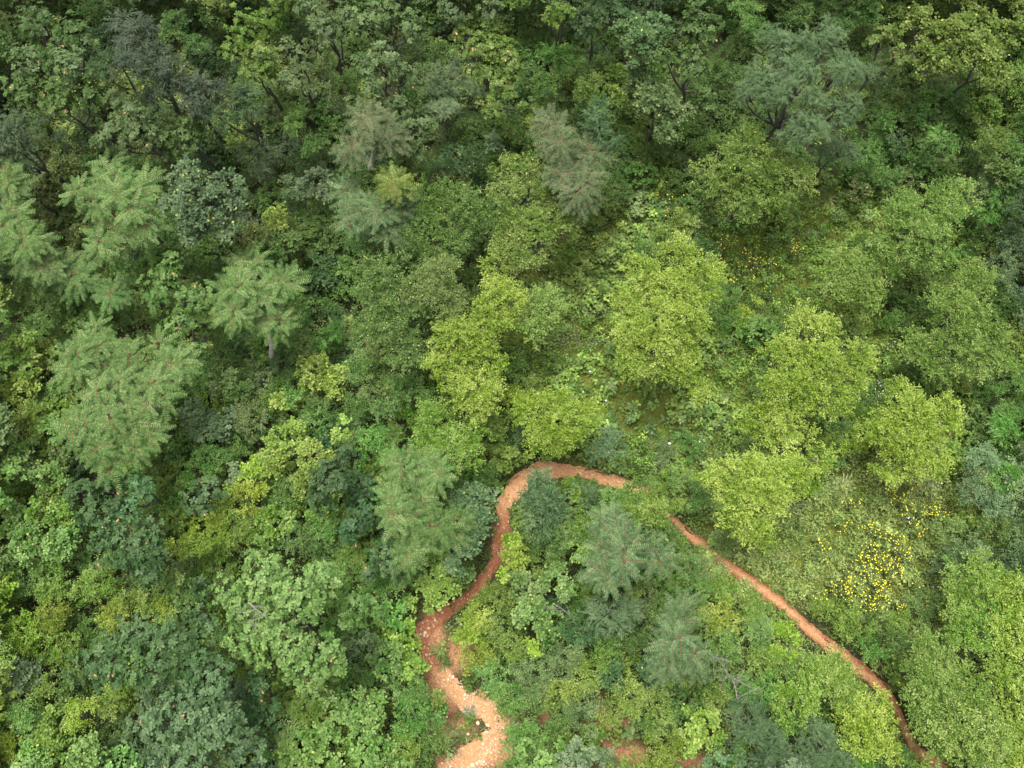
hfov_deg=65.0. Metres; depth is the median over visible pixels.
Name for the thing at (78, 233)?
shrub
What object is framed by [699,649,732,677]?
dead branch
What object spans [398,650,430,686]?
shrub
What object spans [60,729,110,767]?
shrub
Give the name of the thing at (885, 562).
flowering plant
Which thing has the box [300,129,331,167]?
shrub
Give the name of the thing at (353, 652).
oak tree
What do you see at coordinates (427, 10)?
shrub
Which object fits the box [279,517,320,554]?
shrub
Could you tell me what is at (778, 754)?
shrub
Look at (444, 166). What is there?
shrub
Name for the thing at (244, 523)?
shrub
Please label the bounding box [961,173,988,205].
shrub
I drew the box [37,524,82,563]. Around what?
shrub
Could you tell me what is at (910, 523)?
flowering plant
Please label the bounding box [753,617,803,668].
shrub
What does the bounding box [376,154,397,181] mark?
shrub
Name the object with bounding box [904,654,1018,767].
elm tree
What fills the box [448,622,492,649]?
shrub
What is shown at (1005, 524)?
shrub
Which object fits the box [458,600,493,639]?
shrub
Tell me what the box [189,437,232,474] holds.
shrub
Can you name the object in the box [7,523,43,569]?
shrub
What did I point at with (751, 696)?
shrub
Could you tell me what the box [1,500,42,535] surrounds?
shrub
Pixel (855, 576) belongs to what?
flowering plant
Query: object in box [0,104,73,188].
tree
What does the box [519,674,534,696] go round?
grass tuft
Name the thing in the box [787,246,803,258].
flowering plant
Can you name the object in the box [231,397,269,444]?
shrub
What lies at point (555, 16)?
oak tree
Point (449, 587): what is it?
shrub
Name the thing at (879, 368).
flowering plant
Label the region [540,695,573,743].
shrub
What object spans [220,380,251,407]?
shrub
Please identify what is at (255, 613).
dead branch
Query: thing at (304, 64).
oak tree
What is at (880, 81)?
shrub
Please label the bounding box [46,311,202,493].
feather leaved tree
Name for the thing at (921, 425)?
elm tree
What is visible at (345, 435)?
shrub
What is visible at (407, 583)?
shrub
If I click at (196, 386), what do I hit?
shrub
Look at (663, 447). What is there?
shrub
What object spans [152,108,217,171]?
oak tree
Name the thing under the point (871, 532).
flowering plant
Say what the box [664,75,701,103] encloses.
shrub
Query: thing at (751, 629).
shrub
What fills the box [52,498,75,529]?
shrub
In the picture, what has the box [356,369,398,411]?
shrub
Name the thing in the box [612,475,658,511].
shrub
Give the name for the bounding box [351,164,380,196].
shrub
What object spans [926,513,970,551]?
shrub
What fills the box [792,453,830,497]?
shrub
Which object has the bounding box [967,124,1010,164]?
shrub
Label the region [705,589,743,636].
shrub
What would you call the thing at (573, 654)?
shrub
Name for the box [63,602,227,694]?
oak tree
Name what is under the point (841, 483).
grass tuft
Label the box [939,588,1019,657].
elm tree
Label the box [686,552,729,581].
shrub
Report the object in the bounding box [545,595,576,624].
dead branch
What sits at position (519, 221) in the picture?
elm tree
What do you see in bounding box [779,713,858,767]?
feathery tree
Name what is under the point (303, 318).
shrub
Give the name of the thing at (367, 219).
feather leaved tree
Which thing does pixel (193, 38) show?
shrub
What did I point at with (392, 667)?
shrub
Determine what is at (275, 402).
shrub
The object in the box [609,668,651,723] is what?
shrub
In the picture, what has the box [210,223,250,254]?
shrub
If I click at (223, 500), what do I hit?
shrub
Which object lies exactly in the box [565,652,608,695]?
shrub
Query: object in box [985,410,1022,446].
shrub
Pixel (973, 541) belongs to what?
shrub
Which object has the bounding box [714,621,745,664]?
shrub
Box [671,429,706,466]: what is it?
shrub
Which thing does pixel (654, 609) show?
shrub
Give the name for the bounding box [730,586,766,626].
shrub
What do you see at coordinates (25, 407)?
shrub
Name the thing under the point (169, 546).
shrub
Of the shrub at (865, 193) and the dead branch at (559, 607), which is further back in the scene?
the shrub at (865, 193)
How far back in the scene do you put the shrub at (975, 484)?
29.96 m
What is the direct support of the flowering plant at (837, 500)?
on the ground at (438, 636)
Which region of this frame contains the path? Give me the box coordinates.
[414,461,948,767]
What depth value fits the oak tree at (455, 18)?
30.80 m
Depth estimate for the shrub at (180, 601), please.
28.92 m
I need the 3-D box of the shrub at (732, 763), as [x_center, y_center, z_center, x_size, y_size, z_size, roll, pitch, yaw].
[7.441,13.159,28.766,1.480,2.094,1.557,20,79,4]
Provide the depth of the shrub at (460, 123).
33.86 m
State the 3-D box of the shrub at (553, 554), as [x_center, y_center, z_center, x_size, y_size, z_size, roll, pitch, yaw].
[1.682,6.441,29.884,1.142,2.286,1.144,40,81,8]
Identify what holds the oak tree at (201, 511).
on the ground at (438, 636)
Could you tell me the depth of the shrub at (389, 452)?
30.14 m
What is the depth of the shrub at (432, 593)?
29.02 m
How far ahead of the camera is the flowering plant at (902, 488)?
31.52 m
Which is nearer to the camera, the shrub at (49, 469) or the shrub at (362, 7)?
the shrub at (49, 469)
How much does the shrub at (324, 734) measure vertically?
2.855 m
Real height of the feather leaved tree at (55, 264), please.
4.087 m
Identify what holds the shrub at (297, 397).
on the ground at (438, 636)
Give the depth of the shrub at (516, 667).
28.69 m
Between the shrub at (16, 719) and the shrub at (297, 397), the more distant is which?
the shrub at (297, 397)
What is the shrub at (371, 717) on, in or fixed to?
on the ground at (438, 636)
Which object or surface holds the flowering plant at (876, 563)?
on the ground at (438, 636)
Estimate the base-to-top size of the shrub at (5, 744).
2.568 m
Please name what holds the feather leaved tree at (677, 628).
on the ground at (438, 636)
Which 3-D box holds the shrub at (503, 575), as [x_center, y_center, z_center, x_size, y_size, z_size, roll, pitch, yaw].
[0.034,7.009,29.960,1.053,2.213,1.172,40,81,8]
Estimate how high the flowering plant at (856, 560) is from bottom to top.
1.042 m
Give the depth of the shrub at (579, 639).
28.64 m
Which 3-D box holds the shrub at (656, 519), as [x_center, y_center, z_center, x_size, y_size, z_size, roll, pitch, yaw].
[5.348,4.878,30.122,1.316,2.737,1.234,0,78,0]
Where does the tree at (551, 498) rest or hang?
on the ground at (438, 636)
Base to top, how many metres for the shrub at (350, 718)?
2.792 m
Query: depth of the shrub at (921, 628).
29.03 m
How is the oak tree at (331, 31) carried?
on the ground at (438, 636)
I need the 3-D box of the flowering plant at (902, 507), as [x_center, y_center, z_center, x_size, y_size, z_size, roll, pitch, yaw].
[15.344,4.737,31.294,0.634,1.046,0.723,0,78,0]
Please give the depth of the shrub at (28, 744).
27.38 m
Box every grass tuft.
[428,641,450,664]
[435,658,452,672]
[444,718,463,742]
[460,731,473,743]
[476,629,497,648]
[494,638,508,653]
[502,707,521,721]
[506,710,533,729]
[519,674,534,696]
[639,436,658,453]
[664,519,683,544]
[674,532,690,551]
[778,543,792,560]
[802,197,820,212]
[817,189,838,211]
[833,473,854,498]
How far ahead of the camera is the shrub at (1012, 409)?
30.27 m
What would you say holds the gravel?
on the path
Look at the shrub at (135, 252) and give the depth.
32.50 m
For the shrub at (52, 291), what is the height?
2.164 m
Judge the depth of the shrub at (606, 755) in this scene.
28.45 m
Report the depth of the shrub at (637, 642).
28.62 m
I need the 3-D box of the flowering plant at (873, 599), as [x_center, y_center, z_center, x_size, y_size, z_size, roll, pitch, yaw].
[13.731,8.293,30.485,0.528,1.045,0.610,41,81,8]
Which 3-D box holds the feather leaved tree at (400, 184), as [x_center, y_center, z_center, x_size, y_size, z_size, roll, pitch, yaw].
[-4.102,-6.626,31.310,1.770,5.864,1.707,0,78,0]
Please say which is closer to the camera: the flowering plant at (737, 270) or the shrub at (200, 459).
the shrub at (200, 459)
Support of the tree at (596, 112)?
on the ground at (438, 636)
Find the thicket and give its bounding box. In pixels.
[0,0,1023,767]
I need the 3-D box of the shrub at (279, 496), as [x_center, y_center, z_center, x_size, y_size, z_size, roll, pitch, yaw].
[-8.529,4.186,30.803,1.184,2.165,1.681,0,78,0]
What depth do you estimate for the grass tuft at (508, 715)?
30.04 m
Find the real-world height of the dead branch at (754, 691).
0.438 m
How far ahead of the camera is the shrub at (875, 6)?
33.21 m
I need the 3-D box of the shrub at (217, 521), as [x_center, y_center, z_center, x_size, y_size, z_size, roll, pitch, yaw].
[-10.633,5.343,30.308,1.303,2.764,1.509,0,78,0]
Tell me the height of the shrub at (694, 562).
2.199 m
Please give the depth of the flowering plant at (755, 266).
33.28 m
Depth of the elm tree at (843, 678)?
27.90 m
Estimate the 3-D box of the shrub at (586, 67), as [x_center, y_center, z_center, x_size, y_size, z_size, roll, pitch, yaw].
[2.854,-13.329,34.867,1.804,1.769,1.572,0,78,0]
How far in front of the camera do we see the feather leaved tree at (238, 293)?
28.68 m
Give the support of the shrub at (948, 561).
on the ground at (438, 636)
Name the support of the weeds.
on the ground at (438, 636)
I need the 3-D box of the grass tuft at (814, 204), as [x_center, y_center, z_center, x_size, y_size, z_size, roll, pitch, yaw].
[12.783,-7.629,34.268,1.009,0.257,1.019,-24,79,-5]
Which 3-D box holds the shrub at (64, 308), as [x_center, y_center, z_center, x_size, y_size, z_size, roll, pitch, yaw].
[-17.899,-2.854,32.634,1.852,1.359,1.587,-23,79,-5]
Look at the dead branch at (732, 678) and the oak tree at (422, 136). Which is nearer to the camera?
the dead branch at (732, 678)
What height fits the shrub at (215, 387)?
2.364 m
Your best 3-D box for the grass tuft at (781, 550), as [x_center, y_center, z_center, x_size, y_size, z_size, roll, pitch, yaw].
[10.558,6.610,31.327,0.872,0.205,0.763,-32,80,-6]
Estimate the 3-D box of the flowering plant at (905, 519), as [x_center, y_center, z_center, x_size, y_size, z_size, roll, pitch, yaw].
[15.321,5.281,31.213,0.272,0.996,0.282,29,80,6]
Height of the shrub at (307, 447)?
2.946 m
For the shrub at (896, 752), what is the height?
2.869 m
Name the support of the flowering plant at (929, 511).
on the ground at (438, 636)
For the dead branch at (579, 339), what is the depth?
32.63 m
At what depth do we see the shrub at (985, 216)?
31.60 m
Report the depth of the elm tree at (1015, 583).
27.32 m
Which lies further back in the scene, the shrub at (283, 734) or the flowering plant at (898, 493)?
the flowering plant at (898, 493)
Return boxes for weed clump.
[462,702,479,716]
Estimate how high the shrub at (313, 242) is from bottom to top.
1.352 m
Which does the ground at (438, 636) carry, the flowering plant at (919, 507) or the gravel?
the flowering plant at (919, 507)
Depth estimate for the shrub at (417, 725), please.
27.92 m
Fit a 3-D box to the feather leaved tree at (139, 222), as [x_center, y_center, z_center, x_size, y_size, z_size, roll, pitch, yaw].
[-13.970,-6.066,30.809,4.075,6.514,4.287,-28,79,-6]
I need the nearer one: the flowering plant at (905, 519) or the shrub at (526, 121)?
the flowering plant at (905, 519)
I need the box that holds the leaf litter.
[1,3,1021,763]
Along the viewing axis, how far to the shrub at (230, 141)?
32.16 m
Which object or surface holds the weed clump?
on the ground at (438, 636)
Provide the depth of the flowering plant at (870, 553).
30.81 m
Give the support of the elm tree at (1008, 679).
on the ground at (438, 636)
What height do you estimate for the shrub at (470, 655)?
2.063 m
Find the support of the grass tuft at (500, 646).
on the ground at (438, 636)
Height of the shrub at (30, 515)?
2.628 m
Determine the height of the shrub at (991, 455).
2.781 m
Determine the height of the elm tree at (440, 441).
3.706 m
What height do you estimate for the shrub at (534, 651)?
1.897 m
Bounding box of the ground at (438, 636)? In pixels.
[0,0,1023,767]
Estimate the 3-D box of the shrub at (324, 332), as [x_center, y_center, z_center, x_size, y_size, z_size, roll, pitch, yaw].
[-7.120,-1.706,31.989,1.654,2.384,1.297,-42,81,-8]
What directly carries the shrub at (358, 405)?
on the ground at (438, 636)
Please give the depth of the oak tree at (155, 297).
28.74 m
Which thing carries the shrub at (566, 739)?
on the ground at (438, 636)
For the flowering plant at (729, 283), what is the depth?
33.01 m
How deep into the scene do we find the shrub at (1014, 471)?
29.87 m
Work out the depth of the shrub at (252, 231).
31.70 m
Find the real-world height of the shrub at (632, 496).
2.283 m
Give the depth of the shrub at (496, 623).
29.25 m
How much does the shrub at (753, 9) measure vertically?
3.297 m
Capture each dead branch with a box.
[233,602,269,625]
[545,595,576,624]
[560,330,600,351]
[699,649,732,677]
[718,660,754,698]
[737,682,765,705]
[788,502,807,522]
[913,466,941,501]
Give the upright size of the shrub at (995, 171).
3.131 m
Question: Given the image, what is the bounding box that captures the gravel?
[415,463,647,767]
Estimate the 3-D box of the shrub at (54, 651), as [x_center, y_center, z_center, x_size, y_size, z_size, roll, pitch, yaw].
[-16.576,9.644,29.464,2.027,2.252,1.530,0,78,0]
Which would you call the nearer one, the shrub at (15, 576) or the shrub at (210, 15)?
the shrub at (15, 576)
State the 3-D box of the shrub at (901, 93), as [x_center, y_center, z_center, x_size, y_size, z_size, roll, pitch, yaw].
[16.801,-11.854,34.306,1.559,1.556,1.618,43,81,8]
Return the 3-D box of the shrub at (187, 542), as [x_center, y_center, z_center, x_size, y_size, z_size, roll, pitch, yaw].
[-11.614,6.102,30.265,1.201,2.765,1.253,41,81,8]
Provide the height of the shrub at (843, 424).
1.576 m
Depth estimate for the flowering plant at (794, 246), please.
33.54 m
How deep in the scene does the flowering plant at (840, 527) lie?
31.15 m
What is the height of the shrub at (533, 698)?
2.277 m
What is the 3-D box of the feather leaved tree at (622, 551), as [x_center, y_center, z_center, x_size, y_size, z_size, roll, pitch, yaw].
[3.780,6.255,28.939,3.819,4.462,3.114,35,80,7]
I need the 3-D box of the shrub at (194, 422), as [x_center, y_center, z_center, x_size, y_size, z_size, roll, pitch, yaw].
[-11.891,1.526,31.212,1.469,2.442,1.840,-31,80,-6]
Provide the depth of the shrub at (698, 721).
28.00 m
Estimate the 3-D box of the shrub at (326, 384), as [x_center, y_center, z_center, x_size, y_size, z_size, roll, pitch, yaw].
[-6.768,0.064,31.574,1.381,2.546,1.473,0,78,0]
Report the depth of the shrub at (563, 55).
32.56 m
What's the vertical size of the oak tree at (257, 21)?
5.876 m
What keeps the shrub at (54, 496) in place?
on the ground at (438, 636)
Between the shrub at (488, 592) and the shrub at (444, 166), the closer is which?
the shrub at (488, 592)
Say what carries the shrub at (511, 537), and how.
on the ground at (438, 636)
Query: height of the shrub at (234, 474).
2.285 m
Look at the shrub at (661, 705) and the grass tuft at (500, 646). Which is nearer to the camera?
the shrub at (661, 705)
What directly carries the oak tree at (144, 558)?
on the ground at (438, 636)
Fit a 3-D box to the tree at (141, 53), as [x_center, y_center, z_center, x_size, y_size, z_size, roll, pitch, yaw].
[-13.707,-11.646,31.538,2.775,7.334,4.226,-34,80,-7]
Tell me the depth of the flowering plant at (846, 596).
30.47 m
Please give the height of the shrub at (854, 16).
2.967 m
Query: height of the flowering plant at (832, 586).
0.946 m
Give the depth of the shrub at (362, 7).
34.64 m
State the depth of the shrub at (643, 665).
28.40 m
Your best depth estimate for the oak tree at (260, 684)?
27.36 m
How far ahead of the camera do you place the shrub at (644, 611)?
28.96 m
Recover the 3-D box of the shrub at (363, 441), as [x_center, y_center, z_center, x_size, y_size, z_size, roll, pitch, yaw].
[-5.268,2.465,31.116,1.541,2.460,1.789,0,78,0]
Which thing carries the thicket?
on the ground at (438, 636)
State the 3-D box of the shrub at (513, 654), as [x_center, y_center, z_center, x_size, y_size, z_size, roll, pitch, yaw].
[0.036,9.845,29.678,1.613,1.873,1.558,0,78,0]
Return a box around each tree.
[0,68,106,150]
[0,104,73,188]
[0,152,56,213]
[0,194,62,267]
[3,229,98,294]
[4,34,108,121]
[5,1,105,95]
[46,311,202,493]
[55,255,135,313]
[56,148,172,269]
[59,471,132,536]
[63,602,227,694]
[86,46,141,100]
[86,515,172,592]
[88,88,178,177]
[101,6,184,119]
[104,466,166,522]
[121,680,266,767]
[135,55,229,145]
[136,250,219,364]
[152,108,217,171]
[155,152,248,248]
[166,647,242,708]
[178,475,233,517]
[202,77,273,158]
[202,549,347,704]
[205,237,310,374]
[217,2,282,70]
[236,667,282,741]
[237,39,289,116]
[268,34,316,106]
[292,0,357,86]
[304,445,361,515]
[325,171,426,254]
[327,584,383,637]
[328,95,415,171]
[331,618,381,677]
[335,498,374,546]
[340,246,428,377]
[343,93,438,172]
[344,0,431,95]
[350,40,417,120]
[358,534,407,582]
[371,438,477,578]
[373,161,422,228]
[397,172,498,271]
[397,242,469,333]
[405,396,496,474]
[417,247,529,430]
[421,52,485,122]
[437,0,502,76]
[441,480,499,577]
[450,18,538,130]
[482,145,557,214]
[484,185,583,270]
[508,281,570,350]
[509,383,609,459]
[511,464,579,541]
[528,102,621,223]
[538,0,575,74]
[562,0,624,76]
[571,498,683,600]
[574,587,647,647]
[576,93,631,175]
[603,230,728,409]
[608,4,675,94]
[619,60,697,151]
[642,586,716,692]
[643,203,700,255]
[654,0,724,109]
[682,118,819,226]
[689,416,839,557]
[723,690,789,767]
[729,11,883,156]
[733,297,880,450]
[765,653,837,734]
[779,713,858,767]
[799,641,868,714]
[804,134,863,181]
[813,243,890,320]
[823,682,901,766]
[852,22,913,102]
[854,374,970,490]
[865,173,984,286]
[889,623,964,737]
[895,255,1014,389]
[899,0,998,90]
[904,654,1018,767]
[923,545,1009,633]
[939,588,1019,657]
[945,11,1023,106]
[966,647,1023,767]
[981,565,1023,661]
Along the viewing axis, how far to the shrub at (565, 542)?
28.66 m
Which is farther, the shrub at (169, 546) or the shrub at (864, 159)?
the shrub at (864, 159)
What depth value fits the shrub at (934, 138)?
31.79 m
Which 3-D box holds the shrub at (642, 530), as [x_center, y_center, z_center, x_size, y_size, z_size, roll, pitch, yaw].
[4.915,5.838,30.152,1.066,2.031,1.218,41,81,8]
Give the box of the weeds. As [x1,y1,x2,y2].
[0,0,1023,767]
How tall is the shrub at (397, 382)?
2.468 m
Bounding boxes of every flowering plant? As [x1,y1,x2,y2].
[663,206,675,223]
[715,239,727,253]
[716,234,728,245]
[724,277,736,287]
[734,264,746,276]
[739,248,751,260]
[748,262,760,272]
[753,256,769,270]
[763,258,776,269]
[787,239,797,253]
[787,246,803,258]
[815,541,830,550]
[816,589,827,600]
[827,580,848,599]
[828,584,836,596]
[830,521,847,533]
[833,496,842,503]
[836,580,853,595]
[837,584,858,600]
[841,564,857,574]
[846,498,861,509]
[849,555,871,570]
[852,573,865,584]
[855,593,870,604]
[856,554,875,569]
[857,521,872,528]
[858,542,880,561]
[860,561,877,577]
[860,570,878,585]
[861,543,875,552]
[861,601,874,610]
[864,596,881,610]
[865,529,880,536]
[866,576,886,590]
[867,522,888,537]
[868,363,887,373]
[868,590,891,608]
[872,559,886,573]
[873,579,891,596]
[874,548,889,557]
[881,529,897,541]
[881,555,900,569]
[882,541,904,560]
[882,566,904,584]
[883,490,900,503]
[883,531,900,543]
[886,558,903,571]
[886,599,906,612]
[890,535,905,544]
[894,551,909,561]
[895,490,908,496]
[895,497,915,514]
[897,483,917,490]
[899,517,911,521]
[900,546,911,558]
[906,518,919,526]
[907,576,923,588]
[911,524,926,533]
[916,504,927,514]
[922,507,940,520]
[928,505,939,515]
[937,510,949,519]
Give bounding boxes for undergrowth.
[0,0,1023,767]
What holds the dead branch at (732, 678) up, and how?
attached to the feather leaved tree at (677, 628)
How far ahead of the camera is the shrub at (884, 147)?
33.27 m
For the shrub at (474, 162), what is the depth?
32.66 m
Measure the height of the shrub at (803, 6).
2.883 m
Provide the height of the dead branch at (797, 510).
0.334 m
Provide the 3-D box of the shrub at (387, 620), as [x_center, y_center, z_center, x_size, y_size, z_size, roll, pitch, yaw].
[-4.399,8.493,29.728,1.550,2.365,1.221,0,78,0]
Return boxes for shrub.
[0,327,42,366]
[0,655,43,700]
[0,730,24,765]
[1,431,41,478]
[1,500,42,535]
[1,608,44,657]
[2,275,45,312]
[3,366,47,405]
[5,560,53,601]
[5,693,46,736]
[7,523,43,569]
[8,396,46,442]
[16,308,56,341]
[16,728,64,767]
[17,131,58,161]
[17,667,61,709]
[21,215,54,244]
[22,434,66,467]
[22,495,62,527]
[24,585,73,635]
[24,627,81,668]
[25,171,67,208]
[27,460,68,495]
[28,557,79,608]
[30,279,67,318]
[31,701,87,762]
[36,413,69,445]
[36,474,80,511]
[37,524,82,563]
[44,145,85,185]
[49,295,93,336]
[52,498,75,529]
[52,663,88,709]
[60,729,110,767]
[62,695,104,735]
[63,564,117,609]
[65,223,97,251]
[73,153,106,186]
[74,43,110,72]
[83,299,117,323]
[86,682,127,723]
[94,597,133,635]
[111,238,151,272]
[112,583,165,616]
[152,595,176,627]
[157,8,191,59]
[158,428,199,467]
[160,568,195,599]
[163,537,192,561]
[172,590,200,612]
[173,365,204,405]
[174,6,209,38]
[174,396,216,442]
[175,456,216,488]
[175,526,214,558]
[181,32,212,57]
[187,574,209,600]
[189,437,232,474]
[194,0,228,39]
[201,505,240,545]
[203,362,239,400]
[203,404,238,443]
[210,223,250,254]
[210,483,239,530]
[217,513,261,550]
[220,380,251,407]
[224,124,250,161]
[224,461,259,496]
[226,477,269,518]
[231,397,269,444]
[233,222,277,255]
[234,135,278,182]
[237,454,271,484]
[239,114,282,150]
[245,329,287,371]
[252,529,283,568]
[254,502,297,540]
[256,443,294,479]
[257,732,287,764]
[260,415,307,456]
[261,201,288,233]
[265,227,301,260]
[267,470,297,510]
[268,390,292,410]
[272,708,304,747]
[272,725,312,767]
[277,171,307,206]
[278,695,327,735]
[279,101,312,140]
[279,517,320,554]
[280,385,307,410]
[283,322,319,363]
[289,469,316,501]
[292,350,337,393]
[294,719,345,767]
[295,435,335,474]
[296,165,333,204]
[296,302,315,330]
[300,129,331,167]
[302,229,344,257]
[310,318,345,352]
[310,514,339,544]
[313,418,349,459]
[318,361,350,400]
[318,687,359,727]
[330,412,353,444]
[331,427,362,455]
[336,348,376,389]
[339,228,378,257]
[340,389,376,418]
[340,685,389,737]
[342,728,400,767]
[344,320,378,357]
[348,0,370,12]
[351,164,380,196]
[353,423,391,466]
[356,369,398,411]
[364,637,405,682]
[366,574,392,601]
[368,397,401,424]
[372,598,411,632]
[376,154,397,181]
[379,422,404,448]
[379,748,418,767]
[380,443,400,468]
[382,370,425,407]
[383,730,423,767]
[384,617,422,657]
[388,673,431,713]
[389,569,415,602]
[390,687,430,740]
[395,148,416,172]
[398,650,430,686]
[401,572,448,615]
[408,0,443,23]
[410,717,454,760]
[411,161,429,177]
[414,81,456,117]
[414,386,439,411]
[423,545,457,580]
[425,150,460,184]
[439,142,470,173]
[439,574,461,599]
[448,110,486,145]
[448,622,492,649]
[455,640,499,676]
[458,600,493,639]
[461,139,490,173]
[469,653,513,695]
[473,580,514,614]
[482,605,524,642]
[483,676,528,721]
[484,128,504,164]
[491,631,530,667]
[495,556,525,587]
[496,720,531,767]
[497,108,529,152]
[498,531,522,550]
[498,540,530,572]
[504,719,541,750]
[505,569,548,604]
[507,657,535,685]
[509,655,553,708]
[510,591,563,629]
[513,57,550,96]
[513,683,551,726]
[513,730,558,765]
[514,115,536,140]
[514,421,538,445]
[522,512,563,547]
[522,631,546,659]
[529,68,559,105]
[532,615,562,649]
[532,630,587,688]
[533,40,583,89]
[539,561,578,603]
[540,676,586,716]
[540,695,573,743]
[542,539,572,573]
[546,514,588,553]
[546,723,583,761]
[556,613,599,646]
[560,684,606,743]
[561,54,599,87]
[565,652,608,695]
[568,722,609,767]
[569,534,596,566]
[570,503,602,540]
[572,71,604,107]
[579,576,606,601]
[584,440,615,467]
[590,635,619,675]
[593,421,632,461]
[593,483,629,514]
[593,692,626,731]
[595,612,628,659]
[595,655,628,693]
[595,745,621,767]
[600,82,631,122]
[607,480,639,517]
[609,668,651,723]
[610,493,645,530]
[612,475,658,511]
[621,579,648,600]
[621,621,665,659]
[625,576,656,618]
[632,485,666,521]
[635,679,671,722]
[636,651,658,692]
[637,523,652,551]
[639,704,681,742]
[641,590,672,627]
[641,726,688,767]
[642,510,672,545]
[643,496,677,528]
[649,435,682,469]
[649,482,690,515]
[651,667,688,696]
[661,118,702,148]
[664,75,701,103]
[664,464,702,493]
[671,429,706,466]
[671,550,703,584]
[671,722,701,759]
[681,703,727,750]
[682,489,708,513]
[684,573,713,611]
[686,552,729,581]
[687,601,722,644]
[698,678,733,715]
[703,646,739,690]
[705,527,737,561]
[705,572,742,608]
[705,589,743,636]
[705,731,748,767]
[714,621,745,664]
[719,669,761,703]
[726,0,765,46]
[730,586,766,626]
[737,443,758,463]
[738,613,774,654]
[740,19,774,48]
[744,640,785,682]
[744,668,798,714]
[752,742,787,767]
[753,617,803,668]
[768,704,808,740]
[773,0,801,15]
[776,642,818,683]
[784,0,815,32]
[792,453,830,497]
[815,389,835,413]
[823,416,854,438]
[831,6,864,45]
[832,734,878,767]
[842,173,873,201]
[853,0,882,35]
[853,138,880,170]
[854,152,890,190]
[857,637,893,663]
[861,731,906,767]
[862,72,897,101]
[863,133,906,171]
[869,258,906,296]
[871,166,903,190]
[872,110,901,132]
[883,605,911,635]
[883,627,912,658]
[884,746,914,767]
[885,128,908,159]
[892,84,925,123]
[902,580,943,622]
[909,615,934,647]
[911,111,945,145]
[920,123,964,162]
[921,554,966,576]
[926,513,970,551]
[927,541,958,577]
[929,620,954,648]
[948,530,994,572]
[950,495,979,529]
[954,440,1004,480]
[955,473,1001,512]
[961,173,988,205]
[965,93,1005,124]
[965,201,1005,228]
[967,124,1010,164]
[970,247,1018,286]
[974,489,1013,523]
[975,512,1023,549]
[978,184,1023,218]
[981,220,1021,255]
[981,460,1023,499]
[982,152,1023,193]
[983,383,1023,425]
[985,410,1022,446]
[988,546,1023,576]
[990,357,1023,391]
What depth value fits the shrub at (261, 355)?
31.86 m
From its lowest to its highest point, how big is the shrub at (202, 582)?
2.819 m
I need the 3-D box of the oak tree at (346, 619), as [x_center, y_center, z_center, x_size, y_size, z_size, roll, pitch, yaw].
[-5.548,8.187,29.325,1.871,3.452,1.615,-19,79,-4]
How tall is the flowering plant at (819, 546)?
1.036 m
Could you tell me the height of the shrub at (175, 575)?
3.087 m
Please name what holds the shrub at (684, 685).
on the ground at (438, 636)
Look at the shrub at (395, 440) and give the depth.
30.36 m
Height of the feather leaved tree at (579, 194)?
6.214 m
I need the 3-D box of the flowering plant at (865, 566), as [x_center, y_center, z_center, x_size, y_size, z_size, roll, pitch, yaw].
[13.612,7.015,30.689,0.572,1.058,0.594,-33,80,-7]
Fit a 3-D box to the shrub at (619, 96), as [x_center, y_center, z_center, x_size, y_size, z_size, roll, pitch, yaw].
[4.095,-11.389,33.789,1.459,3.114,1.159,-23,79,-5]
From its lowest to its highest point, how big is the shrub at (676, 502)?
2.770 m
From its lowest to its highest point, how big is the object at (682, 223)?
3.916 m
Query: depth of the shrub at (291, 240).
31.55 m
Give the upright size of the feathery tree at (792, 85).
7.580 m
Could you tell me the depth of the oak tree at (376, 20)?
29.99 m
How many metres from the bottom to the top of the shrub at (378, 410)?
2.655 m
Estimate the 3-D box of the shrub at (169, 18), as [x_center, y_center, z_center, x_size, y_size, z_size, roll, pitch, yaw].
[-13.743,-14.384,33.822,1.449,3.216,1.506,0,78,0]
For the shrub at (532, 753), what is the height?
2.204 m
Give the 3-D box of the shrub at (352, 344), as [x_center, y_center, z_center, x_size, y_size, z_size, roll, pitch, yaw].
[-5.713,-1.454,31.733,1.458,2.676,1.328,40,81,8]
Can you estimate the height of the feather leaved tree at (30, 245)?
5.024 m
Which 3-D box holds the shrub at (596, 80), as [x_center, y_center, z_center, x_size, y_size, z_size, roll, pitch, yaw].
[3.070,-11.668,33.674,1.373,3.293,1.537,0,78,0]
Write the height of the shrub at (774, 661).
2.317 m
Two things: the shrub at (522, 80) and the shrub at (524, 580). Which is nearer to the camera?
the shrub at (524, 580)
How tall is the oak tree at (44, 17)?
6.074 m
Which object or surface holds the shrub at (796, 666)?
on the ground at (438, 636)
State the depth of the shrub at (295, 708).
28.23 m
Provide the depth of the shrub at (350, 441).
30.27 m
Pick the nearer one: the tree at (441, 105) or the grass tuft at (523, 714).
the grass tuft at (523, 714)
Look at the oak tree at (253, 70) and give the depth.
30.16 m
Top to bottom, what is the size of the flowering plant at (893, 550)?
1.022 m
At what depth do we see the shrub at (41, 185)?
32.14 m
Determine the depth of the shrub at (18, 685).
28.01 m
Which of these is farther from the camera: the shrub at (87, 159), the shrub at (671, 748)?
the shrub at (87, 159)
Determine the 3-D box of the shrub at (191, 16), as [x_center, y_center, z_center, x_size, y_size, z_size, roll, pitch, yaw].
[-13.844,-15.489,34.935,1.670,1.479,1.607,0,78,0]
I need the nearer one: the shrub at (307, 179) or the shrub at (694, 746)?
the shrub at (694, 746)
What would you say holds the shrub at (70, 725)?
on the ground at (438, 636)
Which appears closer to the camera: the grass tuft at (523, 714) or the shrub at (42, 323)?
the grass tuft at (523, 714)
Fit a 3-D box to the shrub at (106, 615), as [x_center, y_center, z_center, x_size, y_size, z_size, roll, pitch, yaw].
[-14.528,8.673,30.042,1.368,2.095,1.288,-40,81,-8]

